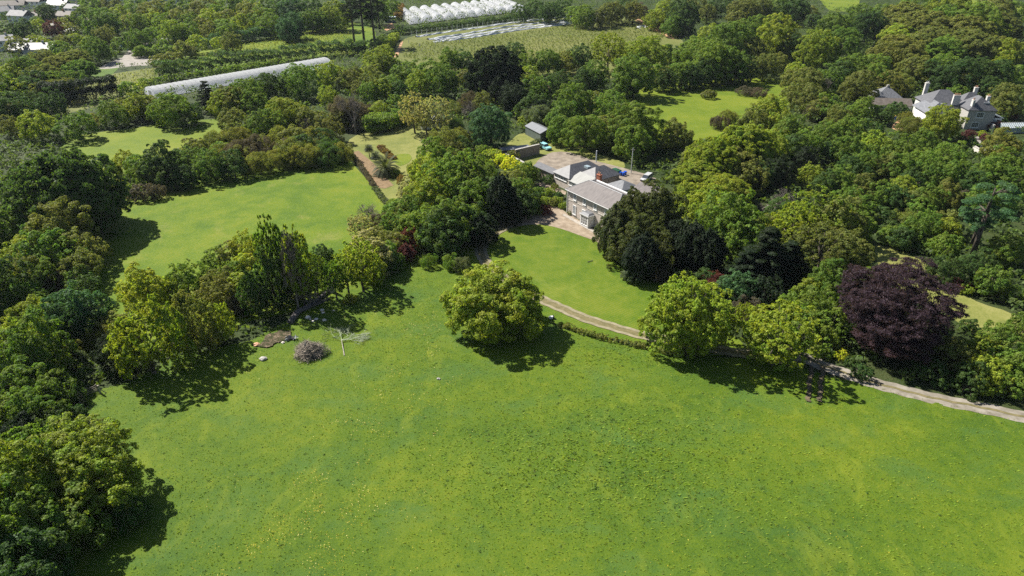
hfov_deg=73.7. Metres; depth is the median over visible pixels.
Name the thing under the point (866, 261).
broadleaf tree
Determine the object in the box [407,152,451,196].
broadleaf tree
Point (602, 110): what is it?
broadleaf tree
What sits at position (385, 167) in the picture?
date palm
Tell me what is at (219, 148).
shrub
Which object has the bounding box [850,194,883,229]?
broadleaf tree
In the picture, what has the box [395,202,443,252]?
broadleaf tree
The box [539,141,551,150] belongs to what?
pickup truck
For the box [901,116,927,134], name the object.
shrub
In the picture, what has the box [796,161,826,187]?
broadleaf tree
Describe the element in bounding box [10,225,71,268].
broadleaf tree
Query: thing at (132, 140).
meadow
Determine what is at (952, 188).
broadleaf tree
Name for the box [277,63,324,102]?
broadleaf tree
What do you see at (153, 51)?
hedge
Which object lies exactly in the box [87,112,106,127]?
shrub
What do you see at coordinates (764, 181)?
broadleaf tree
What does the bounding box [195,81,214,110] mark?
cedar tree
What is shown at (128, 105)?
broadleaf tree
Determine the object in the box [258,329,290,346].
bare earth
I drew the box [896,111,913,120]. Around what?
shrub
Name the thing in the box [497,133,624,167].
yard grass
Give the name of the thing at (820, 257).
ash tree
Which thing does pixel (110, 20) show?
broadleaf tree
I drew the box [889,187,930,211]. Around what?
broadleaf tree
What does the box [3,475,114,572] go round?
broadleaf tree
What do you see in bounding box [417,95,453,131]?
ash tree
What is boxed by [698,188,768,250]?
broadleaf tree
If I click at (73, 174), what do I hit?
wind clipped tree
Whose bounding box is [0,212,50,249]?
broadleaf tree
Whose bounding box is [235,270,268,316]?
broadleaf tree
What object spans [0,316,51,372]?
broadleaf tree
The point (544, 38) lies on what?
fruit crop
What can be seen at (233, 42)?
broadleaf tree
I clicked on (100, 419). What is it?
shrub
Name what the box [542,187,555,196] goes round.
bush
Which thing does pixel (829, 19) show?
broadleaf tree
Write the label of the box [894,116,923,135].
shrub
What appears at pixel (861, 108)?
broadleaf tree
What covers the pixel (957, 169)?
broadleaf tree
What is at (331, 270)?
ash tree
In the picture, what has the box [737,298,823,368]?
ash tree
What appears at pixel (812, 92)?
broadleaf tree
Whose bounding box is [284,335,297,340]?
rubbish heap
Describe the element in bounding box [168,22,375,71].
crop field
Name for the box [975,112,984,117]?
window
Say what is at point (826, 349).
bush
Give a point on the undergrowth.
(78, 364)
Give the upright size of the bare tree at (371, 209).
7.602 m
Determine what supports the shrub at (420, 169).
on the garden lawn at (403, 139)
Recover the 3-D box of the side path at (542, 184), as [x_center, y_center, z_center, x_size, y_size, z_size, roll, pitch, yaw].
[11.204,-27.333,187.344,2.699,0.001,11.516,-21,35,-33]
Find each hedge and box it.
[34,74,118,101]
[131,44,178,57]
[137,59,277,85]
[151,38,368,76]
[198,17,348,47]
[210,6,336,33]
[347,152,375,186]
[360,108,410,132]
[371,186,388,203]
[376,145,397,158]
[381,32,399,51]
[391,11,538,33]
[393,3,404,18]
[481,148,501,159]
[557,322,673,355]
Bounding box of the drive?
[476,222,799,365]
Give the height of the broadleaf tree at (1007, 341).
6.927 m
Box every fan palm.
[364,144,372,156]
[371,151,379,160]
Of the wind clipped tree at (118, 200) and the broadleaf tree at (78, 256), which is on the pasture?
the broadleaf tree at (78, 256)
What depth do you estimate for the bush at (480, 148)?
208.57 m
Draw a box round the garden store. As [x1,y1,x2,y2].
[533,162,556,182]
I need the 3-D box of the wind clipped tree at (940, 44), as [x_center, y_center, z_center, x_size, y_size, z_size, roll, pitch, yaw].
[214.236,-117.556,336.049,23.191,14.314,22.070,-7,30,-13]
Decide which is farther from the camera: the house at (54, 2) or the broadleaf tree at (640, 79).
the house at (54, 2)
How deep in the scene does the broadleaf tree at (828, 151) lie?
201.97 m
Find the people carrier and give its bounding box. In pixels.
[640,172,652,180]
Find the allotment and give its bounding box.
[47,68,157,115]
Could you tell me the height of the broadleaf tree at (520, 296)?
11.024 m
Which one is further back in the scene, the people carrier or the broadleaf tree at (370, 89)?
the broadleaf tree at (370, 89)
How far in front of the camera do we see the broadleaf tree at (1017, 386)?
105.65 m
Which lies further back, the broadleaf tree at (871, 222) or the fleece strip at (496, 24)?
the fleece strip at (496, 24)
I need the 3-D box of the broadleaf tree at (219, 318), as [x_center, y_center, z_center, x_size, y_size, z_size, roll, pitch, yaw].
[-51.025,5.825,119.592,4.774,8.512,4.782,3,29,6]
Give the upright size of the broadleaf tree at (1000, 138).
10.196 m
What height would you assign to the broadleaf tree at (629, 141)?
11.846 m
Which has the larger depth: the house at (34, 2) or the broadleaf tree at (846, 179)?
the house at (34, 2)
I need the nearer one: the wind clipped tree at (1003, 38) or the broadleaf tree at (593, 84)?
the broadleaf tree at (593, 84)
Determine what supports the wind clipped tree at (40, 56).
on the ground at (890, 368)
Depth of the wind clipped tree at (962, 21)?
360.21 m
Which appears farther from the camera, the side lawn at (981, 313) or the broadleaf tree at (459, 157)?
the broadleaf tree at (459, 157)
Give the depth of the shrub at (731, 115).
238.65 m
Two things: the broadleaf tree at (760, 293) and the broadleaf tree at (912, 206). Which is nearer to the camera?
the broadleaf tree at (760, 293)
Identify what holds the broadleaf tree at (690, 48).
on the ground at (890, 368)
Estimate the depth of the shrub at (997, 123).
234.92 m
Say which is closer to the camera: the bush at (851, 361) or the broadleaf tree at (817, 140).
the bush at (851, 361)
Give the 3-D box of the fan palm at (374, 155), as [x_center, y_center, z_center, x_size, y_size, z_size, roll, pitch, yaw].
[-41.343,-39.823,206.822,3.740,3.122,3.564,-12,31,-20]
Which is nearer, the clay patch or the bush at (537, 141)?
the bush at (537, 141)
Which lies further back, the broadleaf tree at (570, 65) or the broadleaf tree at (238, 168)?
the broadleaf tree at (570, 65)
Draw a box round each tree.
[0,90,23,121]
[0,114,24,137]
[0,147,133,234]
[0,168,46,213]
[0,207,25,256]
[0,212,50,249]
[0,234,39,260]
[0,254,39,318]
[0,294,48,327]
[0,304,78,383]
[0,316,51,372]
[0,354,53,400]
[0,391,27,428]
[0,410,48,438]
[0,417,83,478]
[0,431,33,464]
[0,439,74,531]
[0,470,92,572]
[0,524,76,575]
[2,411,141,528]
[3,55,43,76]
[3,380,75,427]
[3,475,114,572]
[4,76,40,98]
[6,282,48,316]
[8,253,43,287]
[9,339,74,385]
[10,17,38,37]
[10,99,41,120]
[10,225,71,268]
[14,90,55,111]
[15,109,58,140]
[17,63,64,81]
[21,286,57,308]
[23,195,99,260]
[25,256,67,292]
[26,80,67,97]
[28,48,54,63]
[29,368,79,408]
[30,401,70,427]
[33,227,92,276]
[34,3,56,19]
[34,86,67,116]
[36,440,146,545]
[37,70,64,80]
[39,279,116,339]
[40,56,72,71]
[42,19,65,36]
[43,297,99,338]
[50,77,83,91]
[51,109,99,141]
[51,226,114,271]
[52,247,103,288]
[55,48,93,63]
[56,70,87,86]
[60,59,97,76]
[60,264,97,294]
[66,6,97,29]
[70,274,105,300]
[72,190,122,237]
[78,6,122,37]
[79,36,112,62]
[89,330,139,378]
[91,24,118,44]
[95,100,130,129]
[97,183,130,220]
[102,301,181,373]
[108,317,153,380]
[112,149,136,175]
[116,261,171,316]
[121,28,153,51]
[122,90,155,120]
[124,13,154,37]
[129,164,159,185]
[134,139,184,186]
[145,292,196,370]
[147,92,199,127]
[148,156,183,190]
[156,19,189,44]
[161,258,207,301]
[163,289,222,356]
[169,164,198,190]
[175,11,198,27]
[176,145,207,177]
[178,102,203,125]
[191,147,227,183]
[194,273,237,316]
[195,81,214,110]
[199,245,230,277]
[200,265,237,294]
[205,302,237,341]
[206,89,236,118]
[213,85,245,114]
[214,260,247,283]
[216,107,247,136]
[217,148,249,181]
[219,31,242,50]
[225,78,268,109]
[229,228,265,263]
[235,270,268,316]
[239,87,270,114]
[241,108,278,141]
[252,213,285,279]
[253,245,292,309]
[254,72,286,101]
[257,108,289,133]
[265,96,313,133]
[270,223,292,298]
[275,18,302,41]
[277,11,305,38]
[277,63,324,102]
[279,226,317,308]
[280,223,314,305]
[286,265,314,298]
[292,105,325,134]
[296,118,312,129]
[300,8,323,31]
[302,250,328,295]
[306,243,334,272]
[314,60,346,88]
[314,113,345,141]
[316,85,338,106]
[319,0,351,30]
[321,260,345,299]
[323,323,371,355]
[329,250,360,295]
[335,65,365,89]
[335,93,366,133]
[335,236,381,292]
[340,0,361,42]
[344,227,394,277]
[345,0,372,45]
[346,213,373,237]
[356,81,379,101]
[356,204,380,223]
[357,64,390,98]
[359,0,389,25]
[360,250,386,288]
[362,0,382,41]
[362,45,398,74]
[371,0,385,31]
[378,211,407,237]
[393,190,425,221]
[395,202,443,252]
[397,242,416,261]
[398,91,427,132]
[402,172,453,206]
[404,68,434,96]
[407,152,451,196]
[411,101,437,134]
[416,135,452,168]
[416,207,470,260]
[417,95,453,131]
[420,195,479,248]
[421,157,467,204]
[424,63,460,98]
[435,146,487,202]
[435,202,469,232]
[437,46,463,74]
[438,259,548,344]
[442,278,513,342]
[443,176,489,213]
[457,153,499,200]
[457,200,495,238]
[460,100,483,118]
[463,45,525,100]
[464,75,485,97]
[464,213,498,246]
[467,128,484,144]
[468,103,512,148]
[471,90,495,113]
[481,275,543,334]
[482,71,517,106]
[486,171,516,223]
[490,192,523,226]
[498,82,528,114]
[510,159,538,182]
[511,177,540,208]
[513,90,547,121]
[516,188,541,219]
[517,50,538,74]
[522,74,551,102]
[534,48,564,75]
[536,2,562,24]
[543,99,582,134]
[546,113,570,144]
[548,69,571,93]
[551,81,597,117]
[553,50,576,73]
[558,114,606,153]
[566,43,593,70]
[570,66,598,95]
[572,4,595,28]
[581,59,611,89]
[588,5,613,27]
[590,89,629,124]
[591,31,626,71]
[591,203,634,255]
[599,205,647,257]
[600,1,625,23]
[603,100,666,154]
[604,221,646,269]
[608,121,636,149]
[611,52,661,97]
[611,121,656,160]
[612,186,654,224]
[615,75,639,98]
[618,210,672,261]
[619,35,668,70]
[621,231,663,278]
[622,179,674,234]
[624,0,645,24]
[634,230,675,274]
[637,280,714,358]
[641,9,665,30]
[642,185,688,231]
[647,271,735,354]
[653,66,677,92]
[658,117,694,151]
[659,15,683,37]
[664,61,697,88]
[664,219,691,261]
[665,0,700,30]
[665,12,695,35]
[665,158,722,190]
[669,241,694,270]
[671,35,714,62]
[672,180,708,212]
[672,296,728,358]
[674,219,709,267]
[676,183,724,222]
[678,62,704,90]
[683,136,742,179]
[691,228,727,270]
[692,40,738,84]
[693,58,722,88]
[693,172,754,207]
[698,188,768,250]
[699,4,717,23]
[707,18,759,61]
[712,45,750,84]
[712,208,764,260]
[716,121,779,166]
[716,268,762,303]
[720,143,762,180]
[721,313,740,345]
[723,248,769,287]
[724,0,757,21]
[724,52,760,83]
[730,151,770,197]
[734,302,758,337]
[735,226,794,291]
[736,105,772,129]
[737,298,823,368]
[739,37,770,64]
[740,14,776,41]
[742,310,801,371]
[744,93,784,128]
[746,274,787,310]
[749,0,775,23]
[749,53,781,81]
[753,12,801,54]
[753,130,788,164]
[756,188,796,211]
[758,153,797,189]
[763,105,796,128]
[765,202,822,248]
[767,239,810,282]
[770,113,811,138]
[773,32,806,62]
[777,0,811,25]
[777,79,809,108]
[777,285,819,318]
[779,184,852,242]
[780,227,805,249]
[787,219,867,276]
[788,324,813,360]
[789,67,827,98]
[789,126,825,158]
[791,28,843,71]
[791,145,825,178]
[792,82,826,115]
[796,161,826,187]
[796,286,845,333]
[802,257,846,309]
[805,307,847,354]
[808,63,843,95]
[808,195,868,245]
[810,119,845,146]
[810,168,844,198]
[813,92,845,118]
[814,141,843,164]
[815,11,853,42]
[821,25,867,63]
[822,227,876,267]
[823,103,853,125]
[824,164,861,195]
[827,113,867,148]
[827,132,870,163]
[830,185,864,210]
[833,53,873,87]
[834,154,875,183]
[836,69,879,102]
[836,256,969,352]
[845,208,877,243]
[846,96,878,123]
[846,144,887,179]
[847,172,878,204]
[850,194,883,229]
[850,313,938,364]
[851,10,890,42]
[860,63,897,96]
[861,39,911,71]
[861,129,891,155]
[866,179,902,208]
[870,1,932,28]
[870,33,928,57]
[870,152,901,182]
[875,22,918,42]
[876,68,910,95]
[878,131,921,161]
[879,184,914,212]
[881,150,920,183]
[884,10,955,32]
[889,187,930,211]
[892,166,930,190]
[893,53,933,85]
[898,216,926,242]
[902,147,942,183]
[905,209,943,241]
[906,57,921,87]
[907,195,937,227]
[908,127,941,155]
[910,25,957,51]
[911,158,953,191]
[913,58,950,90]
[914,182,951,211]
[919,103,969,140]
[924,34,973,63]
[924,138,968,168]
[925,253,971,286]
[926,0,972,16]
[927,231,964,260]
[927,336,974,373]
[928,4,958,21]
[928,56,984,90]
[932,209,961,232]
[933,177,965,212]
[933,217,962,242]
[935,159,974,187]
[943,14,996,35]
[944,28,1001,60]
[947,360,989,402]
[952,247,999,281]
[956,168,990,193]
[958,0,1003,33]
[958,180,1021,257]
[961,335,1003,367]
[962,55,1003,83]
[963,206,997,245]
[965,352,1015,394]
[969,156,1011,188]
[970,263,1015,296]
[973,319,1023,363]
[977,75,1009,95]
[978,16,1013,36]
[978,126,1021,160]
[983,59,1015,84]
[984,231,1023,268]
[985,35,1019,53]
[985,144,1023,174]
[985,345,1023,373]
[986,82,1023,114]
[989,164,1023,194]
[990,91,1019,118]
[991,54,1014,68]
[993,11,1023,39]
[994,185,1023,212]
[996,37,1023,64]
[996,371,1023,399]
[1002,311,1023,339]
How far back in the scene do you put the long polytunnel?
296.78 m
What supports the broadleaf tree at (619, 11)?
on the ground at (890, 368)
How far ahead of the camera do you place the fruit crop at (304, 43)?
393.10 m
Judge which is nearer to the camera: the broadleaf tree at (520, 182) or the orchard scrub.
the broadleaf tree at (520, 182)
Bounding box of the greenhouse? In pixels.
[994,122,1023,132]
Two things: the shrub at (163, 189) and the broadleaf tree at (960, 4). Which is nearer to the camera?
the shrub at (163, 189)
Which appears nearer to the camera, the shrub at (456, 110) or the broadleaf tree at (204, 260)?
the broadleaf tree at (204, 260)
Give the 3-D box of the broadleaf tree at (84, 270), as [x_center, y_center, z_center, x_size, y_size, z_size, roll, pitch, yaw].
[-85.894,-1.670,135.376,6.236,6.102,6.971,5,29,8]
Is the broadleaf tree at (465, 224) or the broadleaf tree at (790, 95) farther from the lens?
the broadleaf tree at (790, 95)
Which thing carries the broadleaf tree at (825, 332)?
on the ground at (890, 368)
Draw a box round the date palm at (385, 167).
[372,152,400,179]
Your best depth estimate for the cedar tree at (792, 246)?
137.52 m
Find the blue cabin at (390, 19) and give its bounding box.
[385,16,395,22]
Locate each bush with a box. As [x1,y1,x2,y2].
[15,412,59,435]
[67,404,88,421]
[107,494,152,535]
[125,183,144,198]
[126,183,155,202]
[155,119,166,126]
[204,333,223,347]
[342,293,357,303]
[366,39,381,49]
[376,34,388,43]
[389,169,400,177]
[389,253,406,269]
[395,182,415,196]
[400,174,418,187]
[439,141,466,158]
[472,145,492,157]
[489,153,509,165]
[499,155,519,171]
[506,150,520,157]
[516,115,537,128]
[524,168,541,177]
[530,138,541,146]
[533,187,544,193]
[540,196,551,204]
[540,204,553,215]
[542,174,553,183]
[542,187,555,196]
[547,197,560,206]
[550,183,558,188]
[553,191,563,196]
[553,196,563,202]
[558,202,566,208]
[620,266,647,282]
[692,267,718,280]
[813,344,835,360]
[832,348,848,361]
[843,355,859,365]
[849,363,874,382]
[870,105,897,123]
[875,220,900,232]
[876,225,905,247]
[884,101,909,117]
[887,229,918,251]
[912,358,954,389]
[915,237,943,251]
[942,276,969,291]
[946,84,969,94]
[956,318,981,331]
[959,283,975,295]
[961,129,977,138]
[966,138,979,147]
[971,381,994,397]
[977,130,986,135]
[979,133,992,140]
[1001,115,1007,122]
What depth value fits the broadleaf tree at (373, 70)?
274.18 m
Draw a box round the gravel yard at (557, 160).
[536,152,655,184]
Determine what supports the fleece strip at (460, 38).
on the field at (677, 41)
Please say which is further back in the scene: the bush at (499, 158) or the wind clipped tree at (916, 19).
the wind clipped tree at (916, 19)
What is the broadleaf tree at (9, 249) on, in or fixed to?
on the ground at (890, 368)
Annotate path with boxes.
[122,50,134,57]
[537,182,565,194]
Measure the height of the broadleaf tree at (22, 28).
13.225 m
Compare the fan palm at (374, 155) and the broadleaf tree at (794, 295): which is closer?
the broadleaf tree at (794, 295)
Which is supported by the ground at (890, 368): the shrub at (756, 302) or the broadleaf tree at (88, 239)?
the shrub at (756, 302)
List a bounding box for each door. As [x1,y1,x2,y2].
[543,134,550,141]
[572,205,575,215]
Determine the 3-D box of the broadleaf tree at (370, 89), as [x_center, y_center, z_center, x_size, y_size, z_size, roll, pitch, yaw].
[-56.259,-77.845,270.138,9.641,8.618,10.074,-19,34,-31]
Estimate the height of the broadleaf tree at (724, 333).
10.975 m
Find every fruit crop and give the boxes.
[187,27,356,62]
[402,18,664,62]
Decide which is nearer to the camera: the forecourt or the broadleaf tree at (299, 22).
the forecourt
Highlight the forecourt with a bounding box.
[478,207,622,254]
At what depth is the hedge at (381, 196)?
181.43 m
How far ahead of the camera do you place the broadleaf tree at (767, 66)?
299.53 m
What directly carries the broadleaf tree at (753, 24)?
on the ground at (890, 368)
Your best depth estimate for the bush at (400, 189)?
180.93 m
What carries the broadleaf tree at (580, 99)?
on the ground at (890, 368)
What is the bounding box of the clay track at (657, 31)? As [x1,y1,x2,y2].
[637,19,676,38]
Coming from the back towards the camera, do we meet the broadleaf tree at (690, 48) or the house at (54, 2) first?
the house at (54, 2)
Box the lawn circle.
[392,154,411,165]
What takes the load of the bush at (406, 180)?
on the garden lawn at (403, 139)
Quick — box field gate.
[77,384,97,397]
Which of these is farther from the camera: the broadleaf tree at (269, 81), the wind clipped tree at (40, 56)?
the wind clipped tree at (40, 56)
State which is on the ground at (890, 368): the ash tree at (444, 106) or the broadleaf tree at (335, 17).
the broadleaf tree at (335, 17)
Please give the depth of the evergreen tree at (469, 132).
219.83 m
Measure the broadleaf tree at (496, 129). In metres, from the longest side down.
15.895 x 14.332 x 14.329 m
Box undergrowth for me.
[0,0,1023,427]
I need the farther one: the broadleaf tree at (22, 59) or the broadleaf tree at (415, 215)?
the broadleaf tree at (22, 59)
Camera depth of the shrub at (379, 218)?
160.25 m
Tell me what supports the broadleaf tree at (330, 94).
on the ground at (890, 368)
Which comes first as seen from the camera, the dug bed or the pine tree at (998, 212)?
the pine tree at (998, 212)
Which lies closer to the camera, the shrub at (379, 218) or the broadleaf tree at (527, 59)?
the shrub at (379, 218)
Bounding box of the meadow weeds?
[105,282,1023,571]
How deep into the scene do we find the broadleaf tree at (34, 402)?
98.40 m
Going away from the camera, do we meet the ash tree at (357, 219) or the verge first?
the ash tree at (357, 219)
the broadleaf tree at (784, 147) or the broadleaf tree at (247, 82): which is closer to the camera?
the broadleaf tree at (784, 147)
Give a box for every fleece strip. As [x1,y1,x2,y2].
[415,15,575,36]
[427,19,570,39]
[434,21,569,40]
[434,23,571,42]
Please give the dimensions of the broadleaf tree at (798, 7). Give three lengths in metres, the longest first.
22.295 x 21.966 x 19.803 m
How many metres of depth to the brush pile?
116.33 m
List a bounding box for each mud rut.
[805,366,813,401]
[816,366,825,401]
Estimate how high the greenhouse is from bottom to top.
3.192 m
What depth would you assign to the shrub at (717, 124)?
236.31 m
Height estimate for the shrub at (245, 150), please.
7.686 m
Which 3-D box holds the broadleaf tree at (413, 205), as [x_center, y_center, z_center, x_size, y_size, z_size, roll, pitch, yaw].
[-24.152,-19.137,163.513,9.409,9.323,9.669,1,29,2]
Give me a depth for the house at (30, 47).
357.95 m
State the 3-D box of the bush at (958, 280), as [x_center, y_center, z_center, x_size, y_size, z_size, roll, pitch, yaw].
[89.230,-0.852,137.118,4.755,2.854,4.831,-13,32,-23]
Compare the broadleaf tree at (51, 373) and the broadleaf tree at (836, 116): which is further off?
the broadleaf tree at (836, 116)
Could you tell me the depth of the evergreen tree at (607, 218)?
146.02 m
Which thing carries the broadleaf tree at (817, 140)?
on the ground at (890, 368)
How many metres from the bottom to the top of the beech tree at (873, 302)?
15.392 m
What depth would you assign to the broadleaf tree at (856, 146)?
198.81 m
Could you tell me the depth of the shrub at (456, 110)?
249.68 m
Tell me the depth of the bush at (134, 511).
82.91 m
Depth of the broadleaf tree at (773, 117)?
227.00 m
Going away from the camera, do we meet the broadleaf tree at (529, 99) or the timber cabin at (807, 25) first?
the broadleaf tree at (529, 99)
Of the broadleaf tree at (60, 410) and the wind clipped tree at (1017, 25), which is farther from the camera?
the wind clipped tree at (1017, 25)
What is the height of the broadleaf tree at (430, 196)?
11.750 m
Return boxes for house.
[0,0,29,10]
[0,4,15,18]
[0,32,14,50]
[6,8,34,22]
[6,39,59,55]
[25,0,46,8]
[36,9,76,19]
[45,0,71,10]
[63,2,82,15]
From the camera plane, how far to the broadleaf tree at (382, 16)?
445.24 m
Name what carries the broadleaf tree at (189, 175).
on the pasture
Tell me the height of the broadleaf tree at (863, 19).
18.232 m
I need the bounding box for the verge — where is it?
[88,67,117,77]
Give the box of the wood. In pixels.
[0,0,1023,544]
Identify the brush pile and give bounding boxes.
[293,337,329,363]
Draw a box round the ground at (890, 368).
[0,0,1023,457]
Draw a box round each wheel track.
[475,223,797,365]
[483,225,800,361]
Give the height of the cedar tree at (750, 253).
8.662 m
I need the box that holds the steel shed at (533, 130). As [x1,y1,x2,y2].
[525,122,552,141]
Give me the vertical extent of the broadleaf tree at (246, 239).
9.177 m
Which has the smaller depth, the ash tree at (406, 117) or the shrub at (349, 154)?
the shrub at (349, 154)
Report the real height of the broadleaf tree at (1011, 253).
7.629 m
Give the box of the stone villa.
[868,81,1003,129]
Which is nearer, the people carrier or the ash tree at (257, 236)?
the ash tree at (257, 236)
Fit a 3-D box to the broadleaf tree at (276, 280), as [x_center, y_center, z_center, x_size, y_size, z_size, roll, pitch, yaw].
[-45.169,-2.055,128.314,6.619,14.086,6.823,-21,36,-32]
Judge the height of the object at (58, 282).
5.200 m
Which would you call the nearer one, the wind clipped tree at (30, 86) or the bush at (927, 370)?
the bush at (927, 370)
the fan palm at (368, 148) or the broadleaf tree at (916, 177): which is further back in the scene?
the fan palm at (368, 148)
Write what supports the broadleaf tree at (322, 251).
on the pasture
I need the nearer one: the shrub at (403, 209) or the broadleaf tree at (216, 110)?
the shrub at (403, 209)
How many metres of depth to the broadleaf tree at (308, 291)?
132.37 m
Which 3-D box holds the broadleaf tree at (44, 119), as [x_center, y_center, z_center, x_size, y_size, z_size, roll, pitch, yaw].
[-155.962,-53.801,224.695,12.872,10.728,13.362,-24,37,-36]
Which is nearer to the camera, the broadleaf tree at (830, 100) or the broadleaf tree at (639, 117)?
the broadleaf tree at (639, 117)
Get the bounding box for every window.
[970,122,978,127]
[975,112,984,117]
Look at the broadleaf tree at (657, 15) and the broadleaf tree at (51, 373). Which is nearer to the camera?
the broadleaf tree at (51, 373)
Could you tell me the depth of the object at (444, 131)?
209.68 m
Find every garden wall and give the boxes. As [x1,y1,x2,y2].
[515,144,539,158]
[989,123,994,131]
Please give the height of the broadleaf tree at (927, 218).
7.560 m
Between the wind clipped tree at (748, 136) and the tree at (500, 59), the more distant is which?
the tree at (500, 59)
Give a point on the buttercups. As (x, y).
(395, 486)
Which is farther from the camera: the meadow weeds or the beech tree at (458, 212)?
the beech tree at (458, 212)
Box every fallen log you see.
[287,290,329,323]
[308,295,329,305]
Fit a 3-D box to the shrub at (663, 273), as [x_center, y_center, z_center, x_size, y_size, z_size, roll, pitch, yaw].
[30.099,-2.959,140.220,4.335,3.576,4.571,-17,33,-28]
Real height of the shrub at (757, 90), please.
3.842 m
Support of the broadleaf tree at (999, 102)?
on the ground at (890, 368)
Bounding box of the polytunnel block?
[402,0,522,23]
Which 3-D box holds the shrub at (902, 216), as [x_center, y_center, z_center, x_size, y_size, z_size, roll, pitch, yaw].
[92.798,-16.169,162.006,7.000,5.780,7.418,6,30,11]
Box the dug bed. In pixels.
[352,151,392,187]
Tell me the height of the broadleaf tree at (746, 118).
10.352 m
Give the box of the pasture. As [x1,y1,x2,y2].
[51,156,408,355]
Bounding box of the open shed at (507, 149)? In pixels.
[499,145,528,153]
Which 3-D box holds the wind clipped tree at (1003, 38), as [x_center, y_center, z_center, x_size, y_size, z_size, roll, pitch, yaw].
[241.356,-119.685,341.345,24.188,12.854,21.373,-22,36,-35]
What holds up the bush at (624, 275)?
on the lawn at (553, 263)
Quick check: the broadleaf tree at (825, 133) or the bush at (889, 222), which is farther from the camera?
the broadleaf tree at (825, 133)
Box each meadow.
[29,254,1023,575]
[61,119,234,176]
[821,0,859,11]
[952,0,1023,14]
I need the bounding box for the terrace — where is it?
[563,214,597,234]
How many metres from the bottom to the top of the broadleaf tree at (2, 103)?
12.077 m
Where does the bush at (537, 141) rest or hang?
on the yard grass at (521, 139)
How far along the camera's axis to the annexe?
265.88 m
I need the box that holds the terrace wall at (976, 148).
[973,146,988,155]
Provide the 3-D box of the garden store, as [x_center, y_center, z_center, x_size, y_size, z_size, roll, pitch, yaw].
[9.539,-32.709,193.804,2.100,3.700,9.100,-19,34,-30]
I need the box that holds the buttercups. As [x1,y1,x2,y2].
[96,304,994,575]
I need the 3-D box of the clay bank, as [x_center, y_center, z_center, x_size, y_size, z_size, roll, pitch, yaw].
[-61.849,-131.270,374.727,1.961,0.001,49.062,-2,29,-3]
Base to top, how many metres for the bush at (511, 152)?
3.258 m
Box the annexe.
[869,85,901,97]
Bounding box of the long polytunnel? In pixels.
[144,57,331,97]
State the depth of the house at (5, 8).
476.09 m
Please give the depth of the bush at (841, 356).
115.50 m
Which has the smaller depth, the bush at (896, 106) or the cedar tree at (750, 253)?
the cedar tree at (750, 253)
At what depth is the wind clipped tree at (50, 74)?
285.22 m
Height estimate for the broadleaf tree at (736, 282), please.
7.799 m
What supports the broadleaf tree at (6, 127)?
on the ground at (890, 368)
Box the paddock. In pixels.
[620,78,794,140]
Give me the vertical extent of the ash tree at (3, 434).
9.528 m
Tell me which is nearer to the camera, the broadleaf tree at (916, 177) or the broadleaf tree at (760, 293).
the broadleaf tree at (760, 293)
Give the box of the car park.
[100,56,158,68]
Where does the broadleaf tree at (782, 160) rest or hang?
on the ground at (890, 368)
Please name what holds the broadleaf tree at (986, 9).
on the ground at (890, 368)
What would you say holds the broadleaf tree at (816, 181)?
on the ground at (890, 368)
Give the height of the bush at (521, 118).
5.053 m
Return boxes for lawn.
[348,125,480,203]
[453,224,745,355]
[875,245,1023,342]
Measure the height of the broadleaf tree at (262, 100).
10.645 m
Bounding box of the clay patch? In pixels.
[381,23,394,30]
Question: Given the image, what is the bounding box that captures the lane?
[791,348,1023,422]
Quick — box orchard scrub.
[66,68,154,107]
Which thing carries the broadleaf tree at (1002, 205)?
on the ground at (890, 368)
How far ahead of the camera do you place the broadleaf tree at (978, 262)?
138.10 m
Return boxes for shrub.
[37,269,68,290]
[50,375,89,405]
[51,338,85,357]
[68,350,90,367]
[80,322,113,349]
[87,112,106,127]
[90,417,114,425]
[146,183,166,200]
[203,129,230,147]
[206,143,226,163]
[219,126,257,143]
[222,292,256,317]
[223,139,261,165]
[223,144,249,165]
[232,140,263,155]
[241,133,275,163]
[244,151,275,174]
[258,125,292,151]
[260,148,292,171]
[271,137,290,164]
[272,136,309,167]
[283,145,311,169]
[293,143,324,169]
[300,126,328,146]
[306,141,344,168]
[313,137,339,159]
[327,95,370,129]
[333,141,355,163]
[368,212,391,232]
[385,206,410,227]
[394,227,419,250]
[396,174,404,183]
[406,160,422,173]
[418,253,437,267]
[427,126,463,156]
[440,118,464,131]
[441,100,463,117]
[442,252,462,269]
[448,127,473,143]
[451,256,471,272]
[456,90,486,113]
[521,105,551,126]
[648,266,669,283]
[701,270,726,290]
[709,115,730,130]
[718,109,738,125]
[729,294,762,320]
[735,85,752,96]
[747,87,768,96]
[802,101,834,120]
[889,208,917,222]
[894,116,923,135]
[896,73,916,94]
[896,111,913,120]
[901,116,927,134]
[949,187,974,207]
[987,120,1002,129]
[997,283,1023,304]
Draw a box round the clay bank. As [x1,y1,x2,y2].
[395,41,402,53]
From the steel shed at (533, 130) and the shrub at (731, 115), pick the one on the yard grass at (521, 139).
the steel shed at (533, 130)
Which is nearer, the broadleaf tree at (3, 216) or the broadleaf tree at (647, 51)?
the broadleaf tree at (3, 216)
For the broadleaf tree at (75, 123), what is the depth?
223.60 m
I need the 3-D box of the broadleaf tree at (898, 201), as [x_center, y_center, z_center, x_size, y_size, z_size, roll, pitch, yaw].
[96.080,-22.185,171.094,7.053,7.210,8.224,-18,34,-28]
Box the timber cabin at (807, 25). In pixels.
[795,17,817,27]
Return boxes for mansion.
[552,151,671,227]
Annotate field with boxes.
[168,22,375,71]
[394,14,682,79]
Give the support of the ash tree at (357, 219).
on the pasture
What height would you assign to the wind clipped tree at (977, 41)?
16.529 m

